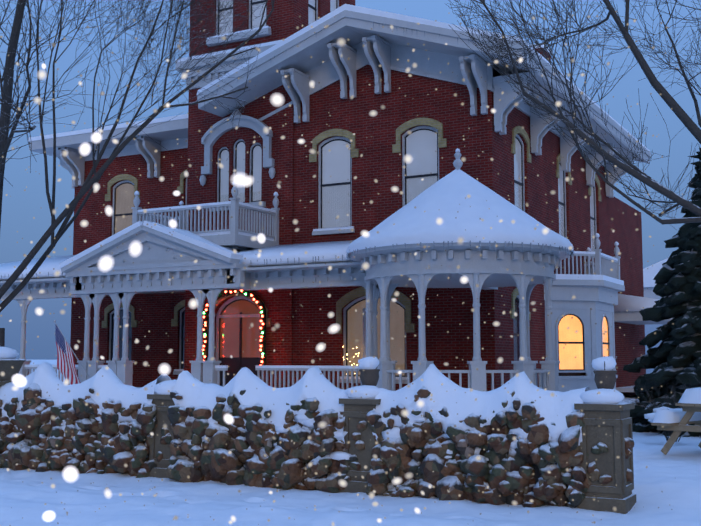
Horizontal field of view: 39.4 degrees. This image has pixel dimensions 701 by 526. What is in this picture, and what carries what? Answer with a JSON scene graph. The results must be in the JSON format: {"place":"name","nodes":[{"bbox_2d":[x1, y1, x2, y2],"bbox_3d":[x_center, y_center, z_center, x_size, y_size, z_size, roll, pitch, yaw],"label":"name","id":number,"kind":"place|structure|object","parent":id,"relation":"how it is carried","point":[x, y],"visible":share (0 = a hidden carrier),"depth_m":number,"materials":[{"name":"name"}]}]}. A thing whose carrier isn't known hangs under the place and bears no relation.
{"place":"outdoors","nodes":[
{"label":"outdoors","id":0,"kind":"place"},
{"bbox_2d":[0,11,682,525],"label":"snowflakes","id":1,"kind":"object","parent":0,"point":[106,263],"visible":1,"depth_m":2.64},
{"bbox_2d":[0,360,700,525],"bbox_3d":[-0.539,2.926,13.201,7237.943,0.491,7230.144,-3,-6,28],"label":"snow ground","id":2,"kind":"structure","parent":0,"point":[674,474],"depth_m":11.52,"materials":[{"name":"white snow"}]},
{"bbox_2d":[70,148,187,386],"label":"brick wall","id":3,"kind":"structure","parent":2,"relation":"on","point":[155,314],"depth_m":33.81,"materials":[{"name":"red brick"}]},
{"bbox_2d":[0,0,276,346],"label":"bare trees","id":4,"kind":"object","parent":2,"relation":"on","point":[6,99],"visible":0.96,"depth_m":19.25,"materials":[{"name":"brown plant"}]},
{"bbox_2d":[184,0,354,387],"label":"tower","id":5,"kind":"structure","parent":2,"relation":"on","point":[287,20],"depth_m":29.51,"materials":[{"name":"red brick"}]},
{"bbox_2d":[23,402,566,504],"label":"garden wall","id":6,"kind":"structure","parent":2,"relation":"on","point":[537,475],"depth_m":11.86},
{"bbox_2d":[0,383,633,507],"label":"garden wall rocks","id":7,"kind":"object","parent":2,"relation":"on","point":[423,454],"visible":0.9,"depth_m":12.80,"materials":[{"name":"brown stone"}]},
{"bbox_2d":[0,347,624,488],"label":"snow","id":8,"kind":"structure","parent":7,"relation":"on","point":[111,385],"depth_m":12.89,"materials":[{"name":"white snow"}]},
{"bbox_2d":[0,359,635,513],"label":"stone pillars","id":9,"kind":"structure","parent":2,"relation":"on","point":[611,495],"depth_m":11.21,"materials":[{"name":"grey stone"}]},
{"bbox_2d":[359,355,616,388],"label":"urn planters","id":10,"kind":"object","parent":9,"relation":"on","point":[370,377],"visible":0.67,"depth_m":11.38,"materials":[{"name":"stone"}]},
{"bbox_2d":[0,0,672,391],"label":"house trim","id":11,"kind":"structure","parent":2,"relation":"on","point":[160,260],"depth_m":26.96,"materials":[{"name":"white wood"}]},
{"bbox_2d":[54,320,88,377],"bbox_3d":[-7.598,2.370,26.733,0.056,1.616,1.013,-13,-14,67],"label":"flag pole","id":12,"kind":"object","parent":11,"relation":"attached to","point":[71,349],"visible":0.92,"depth_m":26.72,"materials":[{"name":"grey metal"}]},
{"bbox_2d":[55,324,79,384],"bbox_3d":[-7.637,2.611,26.582,0.778,1.954,0.228,0,-6,-5],"label":"flag","id":13,"kind":"object","parent":12,"relation":"attached to","point":[65,356],"visible":0.92,"depth_m":26.54,"materials":[{"name":"multicoloured fabric"}]},
{"bbox_2d":[203,290,263,362],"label":"string lights","id":14,"kind":"object","parent":11,"relation":"attached to","point":[260,321],"visible":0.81,"depth_m":28.79,"materials":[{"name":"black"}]},
{"bbox_2d":[203,289,265,364],"bbox_3d":[-3.464,1.950,29.092,2.320,2.401,0.196,-3,-6,28],"label":"door garland","id":15,"kind":"object","parent":11,"relation":"attached to","point":[263,319],"depth_m":28.95,"materials":[{"name":"green plant"}]},
{"bbox_2d":[220,300,260,356],"bbox_3d":[-3.282,2.407,29.386,1.600,2.650,0.001,-3,-6,28],"label":"glass door","id":16,"kind":"structure","parent":11,"relation":"attached to","point":[229,337],"depth_m":29.45,"materials":[{"name":"red glass"}]},
{"bbox_2d":[115,183,404,375],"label":"windows","id":17,"kind":"structure","parent":11,"relation":"on","point":[124,200],"depth_m":27.46,"materials":[{"name":"glass"}]},
{"bbox_2d":[112,299,519,367],"bbox_3d":[-1.936,2.314,30.741,14.840,2.060,0.960,-3,-6,28],"label":"dark glass","id":18,"kind":"object","parent":11,"relation":"attached to","point":[516,324],"visible":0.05,"depth_m":32.92,"materials":[{"name":"black glass"}]},
{"bbox_2d":[1,22,648,278],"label":"icicles","id":19,"kind":"object","parent":11,"relation":"hanging from","point":[572,255],"visible":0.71,"depth_m":24.64,"materials":[{"name":"white ice"}]},
{"bbox_2d":[0,148,659,311],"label":"snowy house roofs","id":20,"kind":"structure","parent":11,"relation":"on","point":[446,195],"depth_m":21.60,"materials":[{"name":"white snow"}]},
{"bbox_2d":[25,4,649,379],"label":"snow caps","id":21,"kind":"object","parent":11,"relation":"on","point":[203,243],"visible":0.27,"depth_m":27.26,"materials":[{"name":"white snow"}]},
{"bbox_2d":[102,118,600,333],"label":"window arches","id":22,"kind":"structure","parent":11,"relation":"attached to","point":[348,297],"depth_m":27.86,"materials":[{"name":"beige stone"}]},
{"bbox_2d":[111,0,608,386],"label":"window frames","id":23,"kind":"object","parent":11,"relation":"on","point":[235,364],"visible":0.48,"depth_m":29.39,"materials":[{"name":"black"}]},
{"bbox_2d":[219,0,594,251],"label":"glass","id":24,"kind":"object","parent":11,"relation":"attached to","point":[421,147],"depth_m":28.27,"materials":[{"name":"grey glass"}]},
{"bbox_2d":[558,315,607,368],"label":"lit window panes","id":25,"kind":"structure","parent":11,"relation":"attached to","point":[568,353],"depth_m":29.42,"materials":[{"name":"glass"}]},
{"bbox_2d":[293,65,608,390],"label":"brick wall","id":26,"kind":"structure","parent":2,"relation":"on","point":[379,161],"depth_m":27.54,"materials":[{"name":"red brick"}]},
{"bbox_2d":[447,0,700,227],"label":"bare tree","id":27,"kind":"object","parent":2,"relation":"on","point":[691,126],"visible":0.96,"depth_m":14.01,"materials":[{"name":"brown plant"}]},
{"bbox_2d":[536,48,645,396],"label":"brick wall","id":28,"kind":"structure","parent":2,"relation":"on","point":[627,237],"depth_m":38.76,"materials":[{"name":"red brick"}]},
{"bbox_2d":[644,287,663,373],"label":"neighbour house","id":29,"kind":"structure","parent":2,"relation":"on","point":[649,293],"depth_m":58.63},
{"bbox_2d":[623,148,700,436],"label":"spruce tree","id":30,"kind":"object","parent":2,"relation":"on","point":[674,356],"visible":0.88,"depth_m":19.58,"materials":[{"name":"green plant"}]},
{"bbox_2d":[629,378,699,441],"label":"shrub twigs","id":31,"kind":"object","parent":2,"relation":"on","point":[669,432],"visible":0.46,"depth_m":16.86,"materials":[{"name":"brown plant"}]},
{"bbox_2d":[644,406,687,424],"bbox_3d":[6.121,2.491,15.930,2.185,0.473,3.098,4,-7,-33],"label":"snow shrub","id":32,"kind":"object","parent":31,"relation":"on","point":[650,417],"visible":0.15,"depth_m":16.68,"materials":[{"name":"white snow"}]},
{"bbox_2d":[651,403,700,454],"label":"picnic table","id":33,"kind":"object","parent":2,"relation":"on","point":[682,425],"visible":0.77,"depth_m":14.47,"materials":[{"name":"brown wood"}]},
{"bbox_2d":[649,387,700,422],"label":"snow","id":34,"kind":"structure","parent":33,"relation":"on","point":[690,396],"depth_m":14.48,"materials":[{"name":"white snow"}]},
{"bbox_2d":[0,0,700,359],"label":"sky","id":35,"kind":"structure","parent":0,"point":[18,212],"materials":[{"name":"blue"}]},
{"bbox_2d":[643,258,667,286],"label":"snowy roof","id":36,"kind":"structure","parent":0,"point":[650,273],"depth_m":58.45,"materials":[{"name":"white snow"}]}
]}

